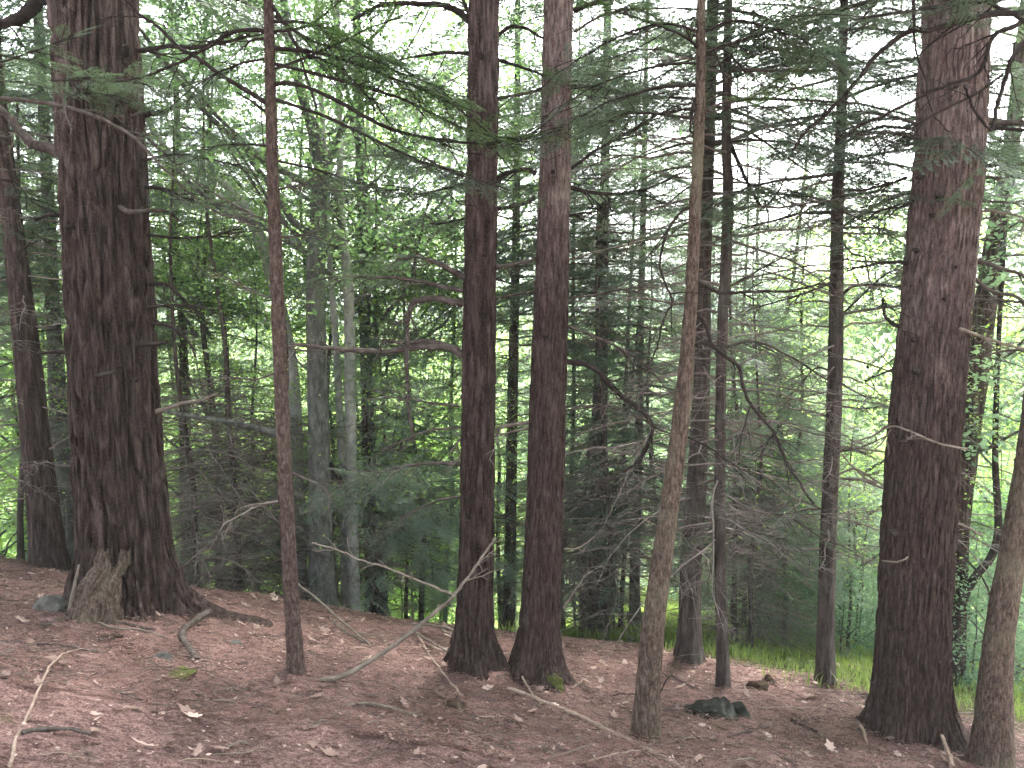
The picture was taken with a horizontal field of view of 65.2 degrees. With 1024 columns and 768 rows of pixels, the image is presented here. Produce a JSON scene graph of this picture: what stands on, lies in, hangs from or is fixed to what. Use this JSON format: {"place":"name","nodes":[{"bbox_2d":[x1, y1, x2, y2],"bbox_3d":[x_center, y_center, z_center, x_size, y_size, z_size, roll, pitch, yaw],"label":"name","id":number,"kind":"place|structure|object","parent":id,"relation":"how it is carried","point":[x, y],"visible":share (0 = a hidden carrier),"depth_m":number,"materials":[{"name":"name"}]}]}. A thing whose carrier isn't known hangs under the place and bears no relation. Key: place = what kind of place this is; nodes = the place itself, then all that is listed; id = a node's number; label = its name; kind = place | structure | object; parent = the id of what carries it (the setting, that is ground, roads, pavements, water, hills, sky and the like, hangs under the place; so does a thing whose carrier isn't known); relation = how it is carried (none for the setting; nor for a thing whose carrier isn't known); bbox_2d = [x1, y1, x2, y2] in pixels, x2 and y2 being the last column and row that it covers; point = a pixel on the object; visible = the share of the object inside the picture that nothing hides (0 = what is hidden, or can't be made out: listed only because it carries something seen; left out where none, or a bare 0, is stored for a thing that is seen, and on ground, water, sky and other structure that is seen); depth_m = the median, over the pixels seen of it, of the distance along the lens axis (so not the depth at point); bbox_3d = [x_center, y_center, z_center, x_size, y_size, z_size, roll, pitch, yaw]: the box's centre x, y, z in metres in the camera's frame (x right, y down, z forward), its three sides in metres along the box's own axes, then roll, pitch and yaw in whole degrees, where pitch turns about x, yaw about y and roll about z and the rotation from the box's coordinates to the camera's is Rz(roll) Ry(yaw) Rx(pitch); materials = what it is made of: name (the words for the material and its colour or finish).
{"place":"outdoors","nodes":[
{"label":"outdoors","id":0,"kind":"place"},
{"bbox_2d":[0,317,1023,767],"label":"ground","id":1,"kind":"structure","parent":0,"point":[108,747],"depth_m":5.23,"materials":[{"name":"brown soil"}]},
{"bbox_2d":[0,382,47,557],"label":"leafy bush","id":2,"kind":"object","parent":1,"relation":"on","point":[1,541],"visible":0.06,"depth_m":12.66,"materials":[{"name":"plant"}]},
{"bbox_2d":[0,8,62,284],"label":"hemlock tree","id":3,"kind":"object","parent":1,"relation":"on","point":[36,257],"visible":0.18,"depth_m":9.54,"materials":[{"name":"plant"}]},
{"bbox_2d":[0,256,63,559],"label":"young hemlock","id":4,"kind":"object","parent":1,"relation":"on","point":[14,537],"visible":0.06,"depth_m":12.25,"materials":[{"name":"green plant"}]},
{"bbox_2d":[0,335,72,555],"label":"leafy bush","id":5,"kind":"object","parent":1,"relation":"on","point":[5,550],"visible":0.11,"depth_m":11.23,"materials":[{"name":"plant"}]},
{"bbox_2d":[7,644,91,766],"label":"fallen stick","id":6,"kind":"object","parent":1,"relation":"on","point":[12,754],"visible":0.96,"depth_m":4.03,"materials":[{"name":"wood"}]},
{"bbox_2d":[33,595,68,612],"bbox_3d":[-3.478,1.732,6.025,0.253,0.320,0.236,0,7,0],"label":"rock","id":7,"kind":"object","parent":1,"relation":"on","point":[51,603],"visible":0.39,"depth_m":5.95,"materials":[{"name":"stone"}]},
{"bbox_2d":[0,61,165,559],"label":"hemlock tree","id":8,"kind":"object","parent":1,"relation":"on","point":[20,532],"visible":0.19,"depth_m":9.72,"materials":[{"name":"green plant"}]},
{"bbox_2d":[0,0,197,571],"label":"hemlock tree","id":9,"kind":"object","parent":1,"relation":"on","point":[47,547],"visible":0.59,"depth_m":8.42,"materials":[{"name":"green plant"}]},
{"bbox_2d":[66,547,131,623],"bbox_3d":[-3.122,1.644,5.973,0.549,0.820,0.566,0,7,0],"label":"rotten stump","id":10,"kind":"object","parent":1,"relation":"on","point":[96,595],"visible":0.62,"depth_m":5.94,"materials":[{"name":"brown wood"}]},
{"bbox_2d":[0,139,221,523],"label":"maple sapling","id":11,"kind":"object","parent":1,"relation":"on","point":[7,357],"visible":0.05,"depth_m":10.62,"materials":[{"name":"green plant"}]},
{"bbox_2d":[0,0,222,560],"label":"hemlock tree","id":12,"kind":"object","parent":1,"relation":"on","point":[66,512],"visible":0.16,"depth_m":10.44,"materials":[{"name":"brown plant"}]},
{"bbox_2d":[0,0,258,233],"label":"hemlock tree","id":13,"kind":"object","parent":1,"relation":"on","point":[50,103],"visible":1,"depth_m":4.83,"materials":[{"name":"green plant"}]},
{"bbox_2d":[0,1,305,544],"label":"hemlock tree","id":14,"kind":"object","parent":1,"relation":"on","point":[152,138],"visible":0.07,"depth_m":12.07,"materials":[{"name":"green plant"}]},
{"bbox_2d":[0,0,328,585],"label":"hemlock tree","id":15,"kind":"object","parent":1,"relation":"on","point":[184,361],"visible":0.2,"depth_m":11.68,"materials":[{"name":"green plant"}]},
{"bbox_2d":[21,2,307,584],"bbox_3d":[-5.637,-1.807,13.423,4.847,12.290,4.252,4,8,31],"label":"hemlock tree","id":16,"kind":"object","parent":1,"relation":"on","point":[228,121],"visible":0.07,"depth_m":13.21,"materials":[{"name":"green plant"}]},
{"bbox_2d":[0,0,375,627],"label":"hemlock tree","id":17,"kind":"object","parent":1,"relation":"on","point":[118,478],"visible":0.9,"depth_m":6.07,"materials":[{"name":"brown plant"}]},
{"bbox_2d":[179,609,209,661],"bbox_3d":[-2.474,1.901,6.087,0.306,0.251,1.426,-2,7,-16],"label":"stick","id":18,"kind":"object","parent":1,"relation":"on","point":[184,640],"visible":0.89,"depth_m":5.89,"materials":[{"name":"wood"}]},
{"bbox_2d":[69,80,326,599],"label":"dead young hemlock","id":19,"kind":"object","parent":1,"relation":"on","point":[188,452],"visible":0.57,"depth_m":9.32,"materials":[{"name":"grey wood"}]},
{"bbox_2d":[162,410,320,444],"bbox_3d":[-3.112,0.533,9.165,1.847,0.539,0.591,-2,7,-18],"label":"fallen limb","id":20,"kind":"object","parent":19,"relation":"attached to","point":[254,427],"visible":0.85,"depth_m":9.10,"materials":[{"name":"grey wood"}]},
{"bbox_2d":[181,485,314,569],"bbox_3d":[-3.078,1.579,9.085,1.397,1.186,1.423,2,7,16],"label":"dead bough","id":21,"kind":"object","parent":19,"relation":"attached to","point":[200,552],"visible":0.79,"depth_m":8.98,"materials":[{"name":"wood"}]},
{"bbox_2d":[58,19,344,595],"bbox_3d":[-4.276,-1.010,11.080,4.338,9.350,4.362,1,7,5],"label":"dead young hemlock","id":22,"kind":"object","parent":1,"relation":"on","point":[204,344],"visible":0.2,"depth_m":11.11,"materials":[{"name":"grey wood"}]},
{"bbox_2d":[156,251,261,570],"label":"young hemlock","id":23,"kind":"object","parent":1,"relation":"on","point":[191,392],"visible":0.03,"depth_m":14.76,"materials":[{"name":"plant"}]},
{"bbox_2d":[2,0,429,599],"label":"hardwood tree","id":24,"kind":"object","parent":1,"relation":"on","point":[294,374],"visible":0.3,"depth_m":10.31,"materials":[{"name":"green plant"}]},
{"bbox_2d":[3,122,438,580],"bbox_3d":[-4.354,-0.097,11.458,6.266,7.012,6.043,2,7,17],"label":"maple sapling","id":25,"kind":"object","parent":1,"relation":"on","point":[211,337],"visible":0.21,"depth_m":10.64,"materials":[{"name":"green plant"}]},
{"bbox_2d":[172,331,278,590],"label":"young hemlock","id":26,"kind":"object","parent":1,"relation":"on","point":[212,368],"visible":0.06,"depth_m":12.03,"materials":[{"name":"plant"}]},
{"bbox_2d":[145,9,343,583],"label":"hemlock tree","id":27,"kind":"object","parent":1,"relation":"on","point":[252,353],"visible":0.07,"depth_m":15.04,"materials":[{"name":"green plant"}]},
{"bbox_2d":[198,543,303,593],"bbox_3d":[-2.892,2.353,9.544,1.031,1.001,1.208,4,8,31],"label":"dead bough","id":28,"kind":"object","parent":1,"relation":"on","point":[248,573],"visible":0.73,"depth_m":9.29,"materials":[{"name":"wood"}]},
{"bbox_2d":[169,198,359,594],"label":"young hemlock","id":29,"kind":"object","parent":1,"relation":"on","point":[254,390],"visible":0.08,"depth_m":11.40,"materials":[{"name":"green plant"}]},
{"bbox_2d":[160,4,374,605],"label":"dead young hemlock","id":30,"kind":"object","parent":1,"relation":"on","point":[228,401],"visible":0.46,"depth_m":9.69,"materials":[{"name":"grey wood"}]},
{"bbox_2d":[169,70,401,607],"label":"dead young hemlock","id":31,"kind":"object","parent":1,"relation":"on","point":[274,495],"visible":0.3,"depth_m":10.24,"materials":[{"name":"wood"}]},
{"bbox_2d":[149,0,461,589],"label":"hemlock tree","id":32,"kind":"object","parent":1,"relation":"on","point":[181,324],"visible":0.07,"depth_m":11.46,"materials":[{"name":"green plant"}]},
{"bbox_2d":[19,0,596,609],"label":"hardwood tree","id":33,"kind":"object","parent":1,"relation":"on","point":[335,344],"visible":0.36,"depth_m":9.66,"materials":[{"name":"green plant"}]},
{"bbox_2d":[204,92,431,616],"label":"dead young hemlock","id":34,"kind":"object","parent":1,"relation":"on","point":[329,344],"visible":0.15,"depth_m":10.87,"materials":[{"name":"wood"}]},
{"bbox_2d":[20,0,616,674],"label":"hemlock tree","id":35,"kind":"object","parent":1,"relation":"on","point":[286,474],"visible":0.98,"depth_m":4.94,"materials":[{"name":"green plant"}]},
{"bbox_2d":[0,0,641,609],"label":"hardwood tree","id":36,"kind":"object","parent":1,"relation":"on","point":[350,302],"visible":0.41,"depth_m":9.84,"materials":[{"name":"green plant"}]},
{"bbox_2d":[223,341,446,613],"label":"young hemlock","id":37,"kind":"object","parent":1,"relation":"on","point":[330,415],"visible":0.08,"depth_m":11.44,"materials":[{"name":"green plant"}]},
{"bbox_2d":[0,0,683,606],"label":"hardwood tree","id":38,"kind":"object","parent":1,"relation":"on","point":[318,418],"visible":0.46,"depth_m":9.44,"materials":[{"name":"green plant"}]},
{"bbox_2d":[229,525,366,587],"bbox_3d":[-2.586,2.096,9.821,1.789,0.810,1.216,0,7,0],"label":"dead bough","id":39,"kind":"object","parent":38,"relation":"attached to","point":[260,568],"visible":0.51,"depth_m":9.77,"materials":[{"name":"brown wood"}]},
{"bbox_2d":[0,0,685,616],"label":"hardwood tree","id":40,"kind":"object","parent":1,"relation":"on","point":[362,266],"visible":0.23,"depth_m":10.00,"materials":[{"name":"green plant"}]},
{"bbox_2d":[206,0,530,605],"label":"hemlock tree","id":41,"kind":"object","parent":1,"relation":"on","point":[306,204],"visible":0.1,"depth_m":11.53,"materials":[{"name":"green plant"}]},
{"bbox_2d":[163,168,576,602],"bbox_3d":[-1.781,0.470,11.528,6.266,7.012,6.043,4,8,32],"label":"maple sapling","id":42,"kind":"object","parent":1,"relation":"on","point":[383,308],"visible":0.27,"depth_m":10.83,"materials":[{"name":"green plant"}]},
{"bbox_2d":[241,151,517,619],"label":"young hemlock","id":43,"kind":"object","parent":1,"relation":"on","point":[373,607],"visible":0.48,"depth_m":10.35,"materials":[{"name":"green plant"}]},
{"bbox_2d":[159,51,642,606],"bbox_3d":[-2.299,-1.764,15.545,11.260,14.441,11.675,5,9,35],"label":"hardwood tree","id":44,"kind":"object","parent":1,"relation":"on","point":[393,309],"visible":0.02,"depth_m":13.83,"materials":[{"name":"green plant"}]},
{"bbox_2d":[312,536,504,681],"bbox_3d":[-0.691,1.491,5.254,1.319,1.030,0.372,-1,7,-12],"label":"fallen branch","id":45,"kind":"object","parent":1,"relation":"on","point":[400,639],"visible":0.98,"depth_m":5.30,"materials":[{"name":"wood"}]},
{"bbox_2d":[306,159,525,620],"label":"young hemlock","id":46,"kind":"object","parent":1,"relation":"on","point":[443,481],"visible":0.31,"depth_m":10.90,"materials":[{"name":"green plant"}]},
{"bbox_2d":[336,297,498,623],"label":"young hemlock","id":47,"kind":"object","parent":1,"relation":"on","point":[445,613],"visible":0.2,"depth_m":11.40,"materials":[{"name":"green plant"}]},
{"bbox_2d":[250,226,624,603],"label":"maple sapling","id":48,"kind":"object","parent":1,"relation":"on","point":[500,460],"visible":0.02,"depth_m":12.24,"materials":[{"name":"green plant"}]},
{"bbox_2d":[284,0,609,680],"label":"hemlock tree","id":49,"kind":"object","parent":1,"relation":"on","point":[474,650],"visible":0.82,"depth_m":5.98,"materials":[{"name":"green plant"}]},
{"bbox_2d":[398,429,518,623],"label":"young hemlock","id":50,"kind":"object","parent":1,"relation":"on","point":[451,561],"visible":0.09,"depth_m":13.19,"materials":[{"name":"plant"}]},
{"bbox_2d":[331,0,592,623],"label":"hemlock tree","id":51,"kind":"object","parent":1,"relation":"on","point":[411,215],"visible":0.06,"depth_m":12.56,"materials":[{"name":"green plant"}]},
{"bbox_2d":[391,273,585,628],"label":"young hemlock","id":52,"kind":"object","parent":1,"relation":"on","point":[496,512],"visible":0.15,"depth_m":13.53,"materials":[{"name":"green plant"}]},
{"bbox_2d":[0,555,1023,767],"bbox_3d":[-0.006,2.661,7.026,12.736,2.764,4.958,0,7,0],"label":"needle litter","id":53,"kind":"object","parent":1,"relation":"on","point":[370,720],"visible":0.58,"depth_m":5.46,"materials":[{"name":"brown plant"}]},
{"bbox_2d":[0,557,1023,767],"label":"leaf litter","id":54,"kind":"object","parent":1,"relation":"on","point":[198,749],"visible":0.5,"depth_m":5.61,"materials":[{"name":"brown plant"}]},
{"bbox_2d":[6,556,1023,721],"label":"grass","id":55,"kind":"structure","parent":1,"relation":"on","point":[735,648],"depth_m":9.98,"materials":[{"name":"green plant"}]},
{"bbox_2d":[339,0,714,630],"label":"hemlock tree","id":56,"kind":"object","parent":1,"relation":"on","point":[512,376],"visible":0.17,"depth_m":11.74,"materials":[{"name":"green plant"}]},
{"bbox_2d":[381,130,678,628],"bbox_3d":[0.615,0.468,26.434,13.256,17.268,13.901,-6,9,-40],"label":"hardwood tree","id":57,"kind":"object","parent":1,"relation":"on","point":[523,180],"visible":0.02,"depth_m":25.52,"materials":[{"name":"green plant"}]},
{"bbox_2d":[398,3,686,629],"bbox_3d":[0.751,-1.724,12.715,5.123,13.039,5.103,-1,7,-6],"label":"hemlock tree","id":58,"kind":"object","parent":1,"relation":"on","point":[509,237],"visible":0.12,"depth_m":11.82,"materials":[{"name":"green plant"}]},
{"bbox_2d":[388,0,735,693],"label":"hemlock tree","id":59,"kind":"object","parent":1,"relation":"on","point":[537,653],"visible":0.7,"depth_m":6.02,"materials":[{"name":"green plant"}]},
{"bbox_2d":[447,216,712,628],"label":"young hemlock","id":60,"kind":"object","parent":1,"relation":"on","point":[571,475],"visible":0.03,"depth_m":13.44,"materials":[{"name":"green plant"}]},
{"bbox_2d":[494,206,677,639],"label":"dead young hemlock","id":61,"kind":"object","parent":1,"relation":"on","point":[581,600],"visible":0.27,"depth_m":11.71,"materials":[{"name":"wood"}]},
{"bbox_2d":[493,316,679,632],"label":"young hemlock","id":62,"kind":"object","parent":1,"relation":"on","point":[524,481],"visible":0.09,"depth_m":12.23,"materials":[{"name":"green plant"}]},
{"bbox_2d":[507,686,685,767],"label":"fallen stick","id":63,"kind":"object","parent":1,"relation":"on","point":[586,719],"visible":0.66,"depth_m":5.57,"materials":[{"name":"wood"}]},
{"bbox_2d":[504,121,730,641],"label":"dead young hemlock","id":64,"kind":"object","parent":1,"relation":"on","point":[610,565],"visible":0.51,"depth_m":10.94,"materials":[{"name":"wood"}]},
{"bbox_2d":[421,0,814,634],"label":"hemlock tree","id":65,"kind":"object","parent":1,"relation":"on","point":[605,362],"visible":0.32,"depth_m":10.98,"materials":[{"name":"green plant"}]},
{"bbox_2d":[509,227,737,629],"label":"young hemlock","id":66,"kind":"object","parent":1,"relation":"on","point":[636,345],"visible":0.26,"depth_m":11.48,"materials":[{"name":"green plant"}]},
{"bbox_2d":[496,0,759,630],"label":"hemlock tree","id":67,"kind":"object","parent":1,"relation":"on","point":[608,215],"visible":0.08,"depth_m":11.95,"materials":[{"name":"green plant"}]},
{"bbox_2d":[496,7,794,624],"bbox_3d":[1.836,-1.282,12.374,4.847,11.400,4.545,0,7,0],"label":"hemlock tree","id":68,"kind":"object","parent":1,"relation":"on","point":[586,260],"visible":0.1,"depth_m":11.88,"materials":[{"name":"green plant"}]},
{"bbox_2d":[466,0,873,743],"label":"hemlock tree","id":69,"kind":"object","parent":1,"relation":"on","point":[646,718],"visible":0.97,"depth_m":5.00,"materials":[{"name":"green plant"}]},
{"bbox_2d":[568,208,778,587],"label":"young hemlock","id":70,"kind":"object","parent":1,"relation":"on","point":[648,407],"visible":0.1,"depth_m":11.81,"materials":[{"name":"green plant"}]},
{"bbox_2d":[684,696,738,721],"bbox_3d":[1.597,2.688,6.441,0.455,0.313,0.240,0,7,0],"label":"rock","id":71,"kind":"object","parent":1,"relation":"on","point":[721,707],"visible":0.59,"depth_m":6.38,"materials":[{"name":"stone"}]},
{"bbox_2d":[415,0,1023,665],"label":"hemlock tree","id":72,"kind":"object","parent":1,"relation":"on","point":[689,638],"visible":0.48,"depth_m":7.54,"materials":[{"name":"green plant"}]},
{"bbox_2d":[421,0,1023,762],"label":"hemlock tree","id":73,"kind":"object","parent":1,"relation":"on","point":[909,698],"visible":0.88,"depth_m":5.92,"materials":[{"name":"brown plant"}]},
{"bbox_2d":[439,0,1023,688],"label":"hemlock tree","id":74,"kind":"object","parent":1,"relation":"on","point":[719,520],"visible":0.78,"depth_m":6.83,"materials":[{"name":"green plant"}]},
{"bbox_2d":[603,157,879,660],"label":"young hemlock","id":75,"kind":"object","parent":1,"relation":"on","point":[735,399],"visible":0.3,"depth_m":10.62,"materials":[{"name":"green plant"}]},
{"bbox_2d":[615,0,898,625],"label":"hemlock tree","id":76,"kind":"object","parent":1,"relation":"on","point":[745,257],"visible":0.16,"depth_m":11.97,"materials":[{"name":"green plant"}]},
{"bbox_2d":[640,78,883,643],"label":"tree","id":77,"kind":"object","parent":1,"relation":"on","point":[780,426],"visible":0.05,"depth_m":12.56,"materials":[{"name":"green plant"}]},
{"bbox_2d":[665,223,860,663],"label":"dead young hemlock","id":78,"kind":"object","parent":1,"relation":"on","point":[750,603],"visible":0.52,"depth_m":10.38,"materials":[{"name":"wood"}]},
{"bbox_2d":[662,247,872,637],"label":"young hemlock","id":79,"kind":"object","parent":1,"relation":"on","point":[731,385],"visible":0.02,"depth_m":13.23,"materials":[{"name":"plant"}]},
{"bbox_2d":[665,104,882,560],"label":"hemlock tree","id":80,"kind":"object","parent":1,"relation":"on","point":[756,242],"visible":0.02,"depth_m":15.58,"materials":[{"name":"green plant"}]},
{"bbox_2d":[675,173,882,637],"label":"young hemlock","id":81,"kind":"object","parent":1,"relation":"on","point":[800,436],"visible":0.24,"depth_m":11.26,"materials":[{"name":"green plant"}]},
{"bbox_2d":[701,325,864,650],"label":"young hemlock","id":82,"kind":"object","parent":1,"relation":"on","point":[779,565],"visible":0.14,"depth_m":11.40,"materials":[{"name":"green plant"}]},
{"bbox_2d":[730,558,836,652],"bbox_3d":[3.744,3.145,11.187,1.693,1.369,1.727,-1,7,-4],"label":"leafy bush","id":83,"kind":"object","parent":1,"relation":"on","point":[797,594],"visible":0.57,"depth_m":10.96,"materials":[{"name":"green plant"}]},
{"bbox_2d":[680,185,891,628],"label":"young hemlock","id":84,"kind":"object","parent":1,"relation":"on","point":[848,415],"visible":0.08,"depth_m":13.56,"materials":[{"name":"green plant"}]},
{"bbox_2d":[588,0,1023,686],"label":"hemlock tree","id":85,"kind":"object","parent":1,"relation":"on","point":[826,602],"visible":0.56,"depth_m":7.23,"materials":[{"name":"green plant"}]},
{"bbox_2d":[759,480,881,643],"bbox_3d":[5.538,3.164,13.598,3.812,3.199,3.804,-3,8,-23],"label":"leafy bush","id":86,"kind":"object","parent":1,"relation":"on","point":[844,587],"visible":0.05,"depth_m":13.26,"materials":[{"name":"green plant"}]},
{"bbox_2d":[764,551,877,661],"bbox_3d":[4.410,3.107,10.723,2.031,1.642,2.073,5,8,33],"label":"leafy bush","id":87,"kind":"object","parent":1,"relation":"on","point":[862,628],"visible":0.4,"depth_m":10.71,"materials":[{"name":"green plant"}]},
{"bbox_2d":[655,172,1023,653],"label":"maple sapling","id":88,"kind":"object","parent":1,"relation":"on","point":[872,278],"visible":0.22,"depth_m":10.46,"materials":[{"name":"green plant"}]},
{"bbox_2d":[767,484,986,654],"bbox_3d":[5.342,2.900,12.015,3.567,2.999,3.573,-5,9,-37],"label":"leafy bush","id":89,"kind":"object","parent":1,"relation":"on","point":[862,584],"visible":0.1,"depth_m":11.89,"materials":[{"name":"green plant"}]},
{"bbox_2d":[742,43,1023,685],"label":"hardwood tree","id":90,"kind":"object","parent":1,"relation":"on","point":[981,446],"visible":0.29,"depth_m":8.71,"materials":[{"name":"green plant"}]},
{"bbox_2d":[747,175,1023,572],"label":"hardwood tree","id":91,"kind":"object","parent":1,"relation":"on","point":[894,354],"visible":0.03,"depth_m":20.55,"materials":[{"name":"green plant"}]},
{"bbox_2d":[766,185,1023,596],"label":"maple sapling","id":92,"kind":"object","parent":1,"relation":"on","point":[1016,333],"visible":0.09,"depth_m":9.63,"materials":[{"name":"green plant"}]},
{"bbox_2d":[775,0,1023,705],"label":"hemlock tree","id":93,"kind":"object","parent":1,"relation":"on","point":[965,513],"visible":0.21,"depth_m":8.78,"materials":[{"name":"green plant"}]},
{"bbox_2d":[792,0,1023,767],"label":"hemlock tree","id":94,"kind":"object","parent":1,"relation":"on","point":[992,740],"visible":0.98,"depth_m":5.62,"materials":[{"name":"green plant"}]},
{"bbox_2d":[798,461,1023,644],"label":"leafy bush","id":95,"kind":"object","parent":1,"relation":"on","point":[984,491],"visible":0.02,"depth_m":13.25,"materials":[{"name":"green plant"}]},
{"bbox_2d":[837,478,1023,670],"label":"leafy bush","id":96,"kind":"object","parent":1,"relation":"on","point":[970,613],"visible":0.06,"depth_m":10.81,"materials":[{"name":"green plant"}]},
{"bbox_2d":[843,469,1023,688],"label":"leafy bush","id":97,"kind":"object","parent":1,"relation":"on","point":[981,530],"visible":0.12,"depth_m":9.81,"materials":[{"name":"green plant"}]},
{"bbox_2d":[860,540,1023,700],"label":"leafy bush","id":98,"kind":"object","parent":1,"relation":"on","point":[973,657],"visible":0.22,"depth_m":8.98,"materials":[{"name":"green plant"}]},
{"bbox_2d":[880,134,1023,619],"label":"hemlock tree","id":99,"kind":"object","parent":1,"relation":"on","point":[1008,367],"visible":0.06,"depth_m":13.52,"materials":[{"name":"plant"}]},
{"bbox_2d":[0,0,1023,319],"label":"sky","id":100,"kind":"structure","parent":0,"point":[1002,41],"materials":[{"name":"white"}]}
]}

